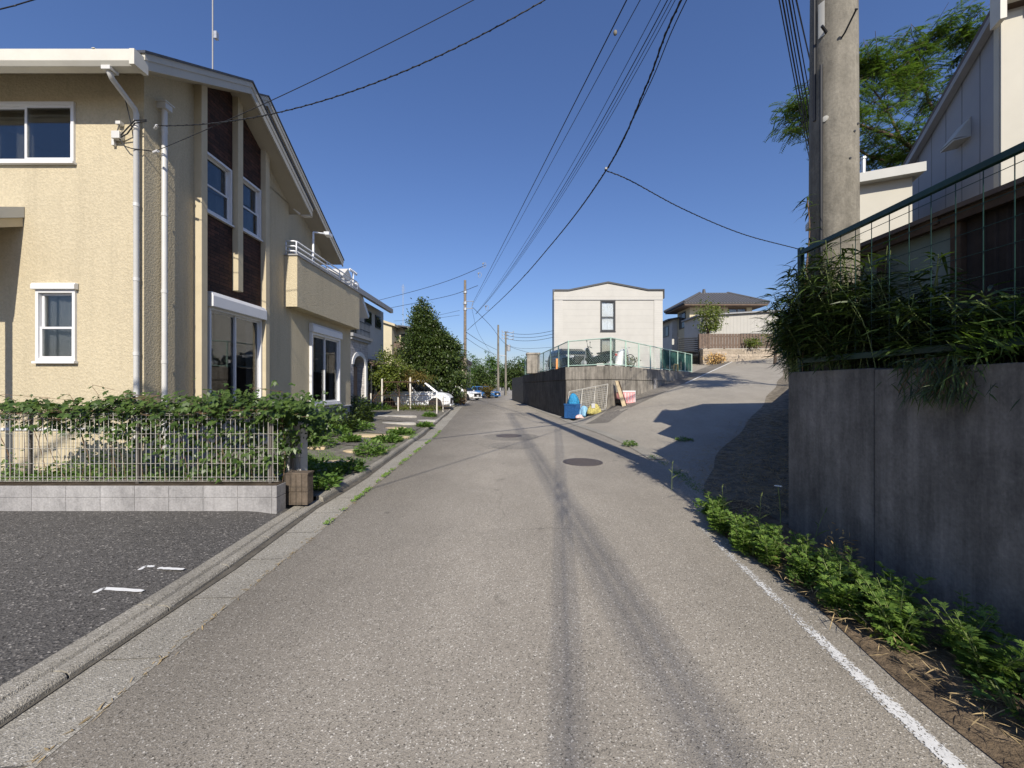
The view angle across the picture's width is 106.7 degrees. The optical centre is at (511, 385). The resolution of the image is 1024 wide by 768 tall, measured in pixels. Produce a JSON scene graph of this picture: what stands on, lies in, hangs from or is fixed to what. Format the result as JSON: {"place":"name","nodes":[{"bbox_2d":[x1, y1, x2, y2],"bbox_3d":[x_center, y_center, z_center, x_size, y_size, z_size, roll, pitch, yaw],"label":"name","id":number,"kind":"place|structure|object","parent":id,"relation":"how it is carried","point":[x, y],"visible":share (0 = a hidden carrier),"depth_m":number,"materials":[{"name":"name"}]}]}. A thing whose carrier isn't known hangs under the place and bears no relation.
{"place":"outdoors","nodes":[
{"label":"outdoors","id":0,"kind":"place"},
{"bbox_2d":[1,409,444,496],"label":"garden ground","id":1,"kind":"structure","parent":0,"point":[338,451],"depth_m":7.96,"materials":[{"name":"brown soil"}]},
{"bbox_2d":[0,47,360,472],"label":"cream house","id":2,"kind":"structure","parent":1,"relation":"on","point":[132,259],"depth_m":5.81,"materials":[{"name":"paint"}]},
{"bbox_2d":[0,101,76,164],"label":"window","id":3,"kind":"structure","parent":2,"relation":"in","point":[31,132],"depth_m":5.70,"materials":[{"name":"white metal"}]},
{"bbox_2d":[30,283,77,363],"bbox_3d":[-6.795,-0.932,5.680,0.650,1.195,0.120,0,0,0],"label":"window","id":4,"kind":"structure","parent":2,"relation":"in","point":[55,303],"depth_m":5.70,"materials":[{"name":"white metal"}]},
{"bbox_2d":[207,151,234,227],"bbox_3d":[-5.485,-3.647,7.075,0.130,1.105,0.730,0,0,0],"label":"window","id":5,"kind":"structure","parent":2,"relation":"in","point":[219,176],"depth_m":7.17,"materials":[{"name":"white metal"}]},
{"bbox_2d":[207,291,266,411],"bbox_3d":[-5.450,-0.565,7.570,0.200,2.270,1.500,0,0,0],"label":"patio door","id":6,"kind":"structure","parent":2,"relation":"in","point":[234,326],"depth_m":7.54,"materials":[{"name":"clear glass"}]},
{"bbox_2d":[243,177,262,241],"bbox_3d":[-5.485,-3.692,7.960,0.130,1.115,0.680,0,0,0],"label":"window","id":7,"kind":"structure","parent":2,"relation":"in","point":[251,194],"depth_m":8.06,"materials":[{"name":"white metal"}]},
{"bbox_2d":[309,323,342,406],"bbox_3d":[-5.460,-0.573,11.190,0.180,2.275,1.780,0,0,0],"label":"patio door","id":8,"kind":"structure","parent":2,"relation":"in","point":[324,342],"depth_m":11.17,"materials":[{"name":"white metal"}]},
{"bbox_2d":[284,422,308,471],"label":"gate pillar","id":9,"kind":"structure","parent":1,"relation":"on","point":[301,463],"depth_m":5.06,"materials":[{"name":"white paint"}]},
{"bbox_2d":[308,457,344,478],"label":"weed clump","id":10,"kind":"object","parent":1,"relation":"on","point":[328,466],"visible":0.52,"depth_m":5.97,"materials":[{"name":"green plant"}]},
{"bbox_2d":[313,471,343,490],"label":"weed clump","id":11,"kind":"object","parent":1,"relation":"on","point":[323,481],"visible":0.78,"depth_m":5.41,"materials":[{"name":"green plant"}]},
{"bbox_2d":[321,404,358,429],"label":"corner bush","id":12,"kind":"object","parent":1,"relation":"on","point":[348,418],"visible":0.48,"depth_m":10.96,"materials":[{"name":"green plant"}]},
{"bbox_2d":[329,456,368,474],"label":"weed clump","id":13,"kind":"object","parent":1,"relation":"on","point":[354,466],"visible":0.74,"depth_m":6.46,"materials":[{"name":"green plant"}]},
{"bbox_2d":[350,394,375,421],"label":"dark bush","id":14,"kind":"object","parent":1,"relation":"on","point":[363,411],"visible":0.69,"depth_m":13.81,"materials":[{"name":"green plant"}]},
{"bbox_2d":[351,438,389,456],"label":"weed clump","id":15,"kind":"object","parent":1,"relation":"on","point":[379,449],"visible":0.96,"depth_m":7.91,"materials":[{"name":"green plant"}]},
{"bbox_2d":[352,423,419,434],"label":"paving slab","id":16,"kind":"structure","parent":1,"relation":"on","point":[381,428],"depth_m":12.09,"materials":[{"name":"concrete"}]},
{"bbox_2d":[379,412,438,422],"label":"paving slab","id":17,"kind":"structure","parent":1,"relation":"on","point":[414,420],"depth_m":15.95,"materials":[{"name":"concrete"}]},
{"bbox_2d":[370,377,448,413],"bbox_3d":[-5.606,0.541,20.300,4.360,2.018,1.470,0,0,0],"label":"garden fence","id":18,"kind":"object","parent":1,"relation":"on","point":[410,406],"visible":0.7,"depth_m":20.70,"materials":[{"name":"white wood"}]},
{"bbox_2d":[383,320,410,365],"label":"cream rear house","id":19,"kind":"structure","parent":0,"point":[391,331],"depth_m":36.00,"materials":[{"name":"paint"}]},
{"bbox_2d":[395,403,457,411],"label":"driveway","id":20,"kind":"structure","parent":0,"point":[448,408],"depth_m":24.67,"materials":[{"name":"concrete"}]},
{"bbox_2d":[322,266,392,410],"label":"stone clad house","id":21,"kind":"structure","parent":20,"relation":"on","point":[366,340],"depth_m":20.81,"materials":[{"name":"grey stone"}]},
{"bbox_2d":[368,345,414,404],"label":"shrub","id":22,"kind":"object","parent":20,"relation":"on","point":[389,372],"visible":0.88,"depth_m":21.66,"materials":[{"name":"green plant"}]},
{"bbox_2d":[373,380,453,408],"bbox_3d":[-6.174,0.525,24.200,4.826,1.870,2.091,0,0,0],"label":"minivan","id":23,"kind":"object","parent":20,"relation":"on","point":[428,391],"visible":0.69,"depth_m":23.38,"materials":[{"name":"white paint"}]},
{"bbox_2d":[394,368,437,392],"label":"shrub","id":24,"kind":"object","parent":20,"relation":"on","point":[420,379],"visible":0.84,"depth_m":21.89,"materials":[{"name":"green plant"}]},
{"bbox_2d":[388,296,476,405],"bbox_3d":[-5.933,-2.319,28.502,6.849,8.877,6.442,0,0,0],"label":"evergreen tree","id":25,"kind":"object","parent":20,"relation":"on","point":[433,346],"visible":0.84,"depth_m":27.37,"materials":[{"name":"green plant"}]},
{"bbox_2d":[0,0,989,378],"label":"sky","id":26,"kind":"structure","parent":0,"point":[420,176],"materials":[{"name":"blue"}]},
{"bbox_2d":[35,395,1003,767],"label":"road","id":27,"kind":"structure","parent":0,"point":[457,591],"depth_m":2.23,"materials":[{"name":"grey asphalt"}]},
{"bbox_2d":[0,395,509,767],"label":"gutter","id":28,"kind":"object","parent":27,"relation":"on","point":[35,729],"visible":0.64,"depth_m":2.21,"materials":[{"name":"concrete"}]},
{"bbox_2d":[0,412,449,726],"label":"gutter stain","id":29,"kind":"object","parent":28,"relation":"on","point":[246,558],"visible":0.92,"depth_m":3.24,"materials":[{"name":"grey concrete"}]},
{"bbox_2d":[323,430,441,523],"bbox_3d":[-2.236,1.511,8.618,0.184,0.044,8.847,0,0,-3],"label":"moss","id":30,"kind":"object","parent":28,"relation":"on","point":[365,490],"visible":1,"depth_m":6.17,"materials":[{"name":"green plant"}]},
{"bbox_2d":[483,433,538,448],"bbox_3d":[-0.029,1.548,10.860,1.716,0.001,3.110,0,0,0],"label":"road patch","id":31,"kind":"object","parent":27,"relation":"on","point":[511,445],"visible":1,"depth_m":10.43,"materials":[{"name":"grey asphalt"}]},
{"bbox_2d":[563,458,602,465],"bbox_3d":[1.440,1.546,7.750,0.800,0.019,0.800,0,0,0],"label":"manhole cover","id":32,"kind":"object","parent":27,"relation":"on","point":[582,462],"visible":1,"depth_m":7.67,"materials":[{"name":"metal"}]},
{"bbox_2d":[523,404,664,458],"bbox_3d":[2.192,1.538,20.013,0.662,0.001,24.118,0,0,-5],"label":"channel","id":33,"kind":"object","parent":27,"relation":"on","point":[645,452],"visible":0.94,"depth_m":11.36,"materials":[{"name":"concrete"}]},
{"bbox_2d":[705,507,735,535],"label":"mugwort plant","id":34,"kind":"object","parent":27,"relation":"on","point":[717,523],"visible":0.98,"depth_m":3.99,"materials":[{"name":"green plant"}]},
{"bbox_2d":[729,528,758,555],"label":"mugwort plant","id":35,"kind":"object","parent":27,"relation":"on","point":[739,542],"visible":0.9,"depth_m":3.49,"materials":[{"name":"green plant"}]},
{"bbox_2d":[699,527,967,767],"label":"edge line","id":36,"kind":"object","parent":27,"relation":"on","point":[948,756],"visible":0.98,"depth_m":1.85,"materials":[{"name":"white paint"}]},
{"bbox_2d":[723,500,1023,767],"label":"soil strip","id":37,"kind":"object","parent":27,"relation":"on","point":[1010,754],"visible":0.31,"depth_m":2.00,"materials":[{"name":"brown soil"}]},
{"bbox_2d":[22,409,1023,767],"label":"dry straw","id":38,"kind":"object","parent":37,"relation":"on","point":[736,449],"visible":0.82,"depth_m":4.99,"materials":[{"name":"brown plant"}]},
{"bbox_2d":[727,514,758,549],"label":"mugwort plant","id":39,"kind":"object","parent":37,"relation":"on","point":[737,529],"visible":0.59,"depth_m":3.65,"materials":[{"name":"green plant"}]},
{"bbox_2d":[752,526,788,565],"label":"mugwort plant","id":40,"kind":"object","parent":37,"relation":"on","point":[771,548],"visible":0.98,"depth_m":3.25,"materials":[{"name":"green plant"}]},
{"bbox_2d":[784,565,824,590],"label":"weed clump","id":41,"kind":"object","parent":37,"relation":"on","point":[796,575],"visible":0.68,"depth_m":2.89,"materials":[{"name":"green plant"}]},
{"bbox_2d":[778,539,833,587],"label":"mugwort plant","id":42,"kind":"object","parent":37,"relation":"on","point":[806,563],"visible":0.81,"depth_m":2.94,"materials":[{"name":"green plant"}]},
{"bbox_2d":[786,531,831,575],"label":"mugwort plant","id":43,"kind":"object","parent":37,"relation":"on","point":[795,547],"visible":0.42,"depth_m":3.17,"materials":[{"name":"green plant"}]},
{"bbox_2d":[816,522,865,570],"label":"weed clump","id":44,"kind":"object","parent":37,"relation":"on","point":[831,546],"visible":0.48,"depth_m":3.04,"materials":[{"name":"green plant"}]},
{"bbox_2d":[813,556,871,617],"bbox_3d":[2.250,1.380,2.618,0.280,0.298,0.342,0,0,29],"label":"mugwort plant","id":45,"kind":"object","parent":37,"relation":"on","point":[834,593],"visible":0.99,"depth_m":2.61,"materials":[{"name":"green plant"}]},
{"bbox_2d":[817,546,873,590],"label":"mugwort plant","id":46,"kind":"object","parent":37,"relation":"on","point":[835,559],"visible":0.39,"depth_m":2.84,"materials":[{"name":"green plant"}]},
{"bbox_2d":[845,555,906,603],"bbox_3d":[2.484,1.379,2.609,0.261,0.290,0.312,0,0,25],"label":"mugwort plant","id":47,"kind":"object","parent":37,"relation":"on","point":[865,570],"visible":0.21,"depth_m":2.63,"materials":[{"name":"green plant"}]},
{"bbox_2d":[848,602,910,639],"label":"weed clump","id":48,"kind":"object","parent":37,"relation":"on","point":[856,614],"visible":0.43,"depth_m":2.39,"materials":[{"name":"green plant"}]},
{"bbox_2d":[849,561,935,624],"bbox_3d":[2.443,1.358,2.463,0.305,0.339,0.364,0,0,-30],"label":"mugwort plant","id":49,"kind":"object","parent":37,"relation":"on","point":[898,596],"visible":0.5,"depth_m":2.44,"materials":[{"name":"green plant"}]},
{"bbox_2d":[855,577,937,653],"bbox_3d":[2.275,1.349,2.267,0.262,0.352,0.333,0,0,-21],"label":"mugwort plant","id":50,"kind":"object","parent":37,"relation":"on","point":[889,610],"visible":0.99,"depth_m":2.25,"materials":[{"name":"green plant"}]},
{"bbox_2d":[923,590,1006,659],"bbox_3d":[2.547,1.357,2.118,0.314,0.332,0.248,0,0,5],"label":"mugwort plant","id":51,"kind":"object","parent":37,"relation":"on","point":[986,635],"visible":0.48,"depth_m":2.12,"materials":[{"name":"green plant"}]},
{"bbox_2d":[937,602,1023,694],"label":"mugwort plant","id":52,"kind":"object","parent":37,"relation":"on","point":[984,662],"visible":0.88,"depth_m":1.94,"materials":[{"name":"green plant"}]},
{"bbox_2d":[964,669,1023,726],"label":"weed clump","id":53,"kind":"object","parent":37,"relation":"on","point":[994,689],"visible":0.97,"depth_m":1.79,"materials":[{"name":"green plant"}]},
{"bbox_2d":[278,387,812,603],"bbox_3d":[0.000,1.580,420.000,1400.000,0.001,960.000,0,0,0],"label":"ground","id":54,"kind":"structure","parent":0,"point":[314,498],"depth_m":5.28,"materials":[{"name":"grey concrete"}]},
{"bbox_2d":[0,511,245,643],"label":"parking lot","id":55,"kind":"structure","parent":54,"relation":"on","point":[53,563],"depth_m":3.41,"materials":[{"name":"grey asphalt"}]},
{"bbox_2d":[0,482,285,513],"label":"block wall","id":56,"kind":"structure","parent":55,"relation":"on","point":[264,497],"depth_m":4.43,"materials":[{"name":"concrete"}]},
{"bbox_2d":[0,413,278,483],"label":"fence","id":57,"kind":"object","parent":56,"relation":"on","point":[138,448],"visible":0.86,"depth_m":4.50,"materials":[{"name":"grey metal"}]},
{"bbox_2d":[0,378,346,483],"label":"climbing vine","id":58,"kind":"object","parent":57,"relation":"attached to","point":[289,409],"visible":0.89,"depth_m":4.57,"materials":[{"name":"green plant"}]},
{"bbox_2d":[0,509,287,685],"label":"parking edge","id":59,"kind":"object","parent":55,"relation":"on","point":[28,649],"visible":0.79,"depth_m":2.63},
{"bbox_2d":[0,505,306,703],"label":"kerb strip","id":60,"kind":"object","parent":54,"relation":"on","point":[25,679],"visible":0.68,"depth_m":2.43,"materials":[{"name":"concrete"}]},
{"bbox_2d":[284,470,313,504],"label":"brick pillar","id":61,"kind":"structure","parent":60,"relation":"on","point":[299,487],"depth_m":4.70,"materials":[{"name":"brown brick"}]},
{"bbox_2d":[0,500,321,724],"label":"kerb","id":62,"kind":"structure","parent":54,"relation":"on","point":[15,704],"depth_m":2.33,"materials":[{"name":"concrete"}]},
{"bbox_2d":[173,476,286,505],"bbox_3d":[-8.475,1.450,5.130,11.050,0.240,0.940,0,0,0],"label":"planting bed","id":63,"kind":"object","parent":54,"relation":"on","point":[233,479],"depth_m":5.47,"materials":[{"name":"brown soil"}]},
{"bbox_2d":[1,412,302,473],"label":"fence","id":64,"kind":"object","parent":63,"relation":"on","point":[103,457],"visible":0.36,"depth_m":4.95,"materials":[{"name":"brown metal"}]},
{"bbox_2d":[1,430,309,480],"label":"ground cover","id":65,"kind":"object","parent":63,"relation":"on","point":[163,477],"visible":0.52,"depth_m":5.20,"materials":[{"name":"green plant"}]},
{"bbox_2d":[316,404,457,501],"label":"kerb","id":66,"kind":"structure","parent":54,"relation":"on","point":[325,495],"depth_m":6.76,"materials":[{"name":"concrete"}]},
{"bbox_2d":[463,280,472,401],"bbox_3d":[-4.216,-4.260,37.000,1.052,12.021,0.380,0,0,0],"label":"utility pole","id":67,"kind":"object","parent":54,"relation":"on","point":[465,328],"visible":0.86,"depth_m":36.88,"materials":[{"name":"concrete"}]},
{"bbox_2d":[471,366,502,390],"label":"broadleaf tree","id":68,"kind":"object","parent":54,"relation":"on","point":[480,378],"visible":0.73,"depth_m":83.13,"materials":[{"name":"green plant"}]},
{"bbox_2d":[471,351,507,389],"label":"broadleaf tree","id":69,"kind":"object","parent":54,"relation":"on","point":[491,366],"visible":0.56,"depth_m":87.12,"materials":[{"name":"green plant"}]},
{"bbox_2d":[499,355,527,390],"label":"broadleaf tree","id":70,"kind":"object","parent":54,"relation":"on","point":[514,372],"visible":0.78,"depth_m":85.06,"materials":[{"name":"green plant"}]},
{"bbox_2d":[512,376,652,403],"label":"yard","id":71,"kind":"structure","parent":54,"relation":"on","point":[517,389],"depth_m":36.41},
{"bbox_2d":[547,349,596,369],"bbox_3d":[3.454,-1.520,22.374,2.121,1.339,4.476,0,0,-10],"label":"parked car","id":72,"kind":"object","parent":71,"relation":"on","point":[573,354],"visible":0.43,"depth_m":21.50,"materials":[{"name":"black paint"}]},
{"bbox_2d":[579,340,617,366],"bbox_3d":[4.131,-1.531,18.382,1.875,1.363,0.785,0,0,25],"label":"scooter","id":73,"kind":"object","parent":71,"relation":"on","point":[598,357],"visible":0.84,"depth_m":18.21,"materials":[{"name":"metal"}]},
{"bbox_2d":[525,337,691,374],"bbox_3d":[3.600,-1.535,24.513,13.211,1.310,11.885,0,0,32],"label":"chain link fence","id":74,"kind":"object","parent":71,"relation":"on","point":[669,359],"visible":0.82,"depth_m":21.83,"materials":[{"name":"green metal"}]},
{"bbox_2d":[677,337,699,363],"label":"slatted gate","id":75,"kind":"structure","parent":71,"relation":"on","point":[687,347],"depth_m":31.02,"materials":[{"name":"grey metal"}]},
{"bbox_2d":[523,366,690,419],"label":"retaining wall","id":76,"kind":"structure","parent":54,"relation":"on","point":[550,394],"depth_m":18.84,"materials":[{"name":"concrete"}]},
{"bbox_2d":[526,353,539,373],"bbox_3d":[1.490,-1.605,27.050,1.000,1.451,1.000,0,0,0],"label":"stone gate post","id":77,"kind":"object","parent":76,"relation":"on","point":[532,362],"visible":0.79,"depth_m":26.60,"materials":[{"name":"stone"}]},
{"bbox_2d":[586,362,728,423],"bbox_3d":[10.302,-0.245,22.864,1.000,3.511,21.201,0,0,41],"label":"ramp margin","id":78,"kind":"object","parent":54,"relation":"on","point":[608,415],"visible":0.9,"depth_m":19.04,"materials":[{"name":"concrete"}]},
{"bbox_2d":[789,362,1023,649],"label":"concrete wall","id":79,"kind":"structure","parent":54,"relation":"on","point":[908,492],"depth_m":2.66,"materials":[{"name":"grey concrete"}]},
{"bbox_2d":[755,272,850,378],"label":"bamboo grass","id":80,"kind":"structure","parent":79,"relation":"on","point":[789,345],"depth_m":3.95,"materials":[{"name":"green plant"}]},
{"bbox_2d":[797,141,1023,371],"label":"green fence","id":81,"kind":"object","parent":79,"relation":"on","point":[1011,152],"visible":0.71,"depth_m":2.67,"materials":[{"name":"metal"}]},
{"bbox_2d":[875,352,1020,415],"bbox_3d":[2.785,-0.003,2.527,0.231,0.434,0.876,0,0,4],"label":"trailing plant","id":82,"kind":"object","parent":79,"relation":"hanging from","point":[938,378],"visible":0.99,"depth_m":2.47,"materials":[{"name":"green plant"}]},
{"bbox_2d":[942,289,1023,365],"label":"fern clump","id":83,"kind":"object","parent":79,"relation":"on","point":[984,348],"visible":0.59,"depth_m":2.29,"materials":[{"name":"green plant"}]},
{"bbox_2d":[552,281,664,369],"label":"apartment house","id":84,"kind":"structure","parent":0,"point":[616,310],"depth_m":27.00,"materials":[{"name":"beige paint"}]},
{"bbox_2d":[600,301,615,331],"bbox_3d":[6.797,-4.940,27.039,1.111,2.223,0.198,0,0,0],"label":"window","id":85,"kind":"structure","parent":84,"relation":"in","point":[607,308],"depth_m":27.10,"materials":[{"name":"glass"}]},
{"bbox_2d":[571,357,785,504],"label":"ramp road","id":86,"kind":"structure","parent":0,"point":[699,410],"depth_m":13.88,"materials":[{"name":"concrete"}]},
{"bbox_2d":[700,349,779,364],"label":"stone wall","id":87,"kind":"structure","parent":86,"relation":"on","point":[732,355],"depth_m":30.00,"materials":[{"name":"beige stone"}]},
{"bbox_2d":[698,334,772,348],"bbox_3d":[20.227,-3.553,30.250,10.775,1.210,0.180,0,0,0],"label":"board fence","id":88,"kind":"object","parent":87,"relation":"on","point":[723,341],"visible":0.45,"depth_m":30.16,"materials":[{"name":"brown wood"}]},
{"bbox_2d":[703,369,788,523],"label":"verge bank","id":89,"kind":"structure","parent":0,"point":[777,398],"depth_m":7.69,"materials":[{"name":"grey concrete"}]},
{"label":"hillside","id":90,"kind":"structure","parent":0,"visible":0},
{"bbox_2d":[692,296,731,348],"bbox_3d":[16.387,-4.954,31.582,3.438,4.614,2.987,0,0,0],"label":"garden tree","id":91,"kind":"object","parent":90,"relation":"on","point":[712,321],"visible":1,"depth_m":31.27,"materials":[{"name":"green plant"}]},
{"bbox_2d":[663,289,769,351],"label":"tile roof house","id":92,"kind":"structure","parent":90,"relation":"on","point":[673,329],"depth_m":36.37,"materials":[{"name":"beige paint"}]},
{"bbox_2d":[681,310,778,357],"bbox_3d":[19.686,-4.494,34.350,7.428,4.188,3.200,0,0,0],"label":"annex","id":93,"kind":"object","parent":90,"relation":"on","point":[739,323],"visible":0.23,"depth_m":33.00,"materials":[{"name":"white"}]},
{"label":"terrace ground","id":94,"kind":"structure","parent":0,"visible":0},
{"bbox_2d":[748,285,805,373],"bbox_3d":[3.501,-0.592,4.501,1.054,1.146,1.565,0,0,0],"label":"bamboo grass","id":95,"kind":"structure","parent":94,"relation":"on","point":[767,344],"depth_m":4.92,"materials":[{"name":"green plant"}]},
{"bbox_2d":[808,0,859,370],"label":"utility pole","id":96,"kind":"object","parent":94,"relation":"on","point":[834,155],"visible":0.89,"depth_m":3.67,"materials":[{"name":"concrete"}]},
{"bbox_2d":[157,0,473,150],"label":"overhead cable","id":97,"kind":"object","parent":96,"relation":"attached to","point":[323,75],"visible":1,"depth_m":5.01,"materials":[{"name":"black rubber"}]},
{"bbox_2d":[156,0,544,126],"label":"overhead cable","id":98,"kind":"object","parent":96,"relation":"attached to","point":[442,54],"visible":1,"depth_m":4.85,"materials":[{"name":"black rubber"}]},
{"bbox_2d":[472,0,626,303],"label":"overhead cable","id":99,"kind":"object","parent":96,"relation":"attached to","point":[565,121],"visible":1,"depth_m":10.73,"materials":[{"name":"black rubber"}]},
{"bbox_2d":[470,0,681,327],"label":"overhead cable","id":100,"kind":"object","parent":96,"relation":"attached to","point":[665,33],"visible":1,"depth_m":7.30,"materials":[{"name":"black rubber"}]},
{"bbox_2d":[782,0,808,145],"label":"overhead cable","id":101,"kind":"object","parent":96,"relation":"attached to","point":[794,67],"visible":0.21,"depth_m":7.10,"materials":[{"name":"black rubber"}]},
{"bbox_2d":[791,194,818,370],"bbox_3d":[2.951,-1.025,3.796,0.300,1.750,0.330,0,0,26],"label":"climbing vine","id":102,"kind":"object","parent":96,"relation":"attached to","point":[808,214],"visible":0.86,"depth_m":3.81,"materials":[{"name":"green plant"}]},
{"bbox_2d":[805,156,926,242],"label":"pale outbuilding","id":103,"kind":"structure","parent":94,"relation":"on","point":[882,189],"depth_m":6.53,"materials":[{"name":"paint"}]},
{"bbox_2d":[763,0,989,172],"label":"feathery tree","id":104,"kind":"object","parent":94,"relation":"on","point":[875,65],"visible":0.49,"depth_m":11.41,"materials":[{"name":"green plant"}]},
{"bbox_2d":[754,228,1009,380],"bbox_3d":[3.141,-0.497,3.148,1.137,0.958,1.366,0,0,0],"label":"bamboo grass","id":105,"kind":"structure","parent":94,"relation":"on","point":[924,295],"depth_m":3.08,"materials":[{"name":"green plant"}]},
{"bbox_2d":[860,176,1023,367],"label":"shed","id":106,"kind":"structure","parent":94,"relation":"on","point":[1001,233],"depth_m":3.25,"materials":[{"name":"brown wood"}]},
{"bbox_2d":[865,278,1023,374],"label":"bamboo grass","id":107,"kind":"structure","parent":94,"relation":"on","point":[996,358],"depth_m":2.44,"materials":[{"name":"green plant"}]},
{"bbox_2d":[903,0,1023,221],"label":"grey building","id":108,"kind":"structure","parent":94,"relation":"on","point":[976,116],"depth_m":5.85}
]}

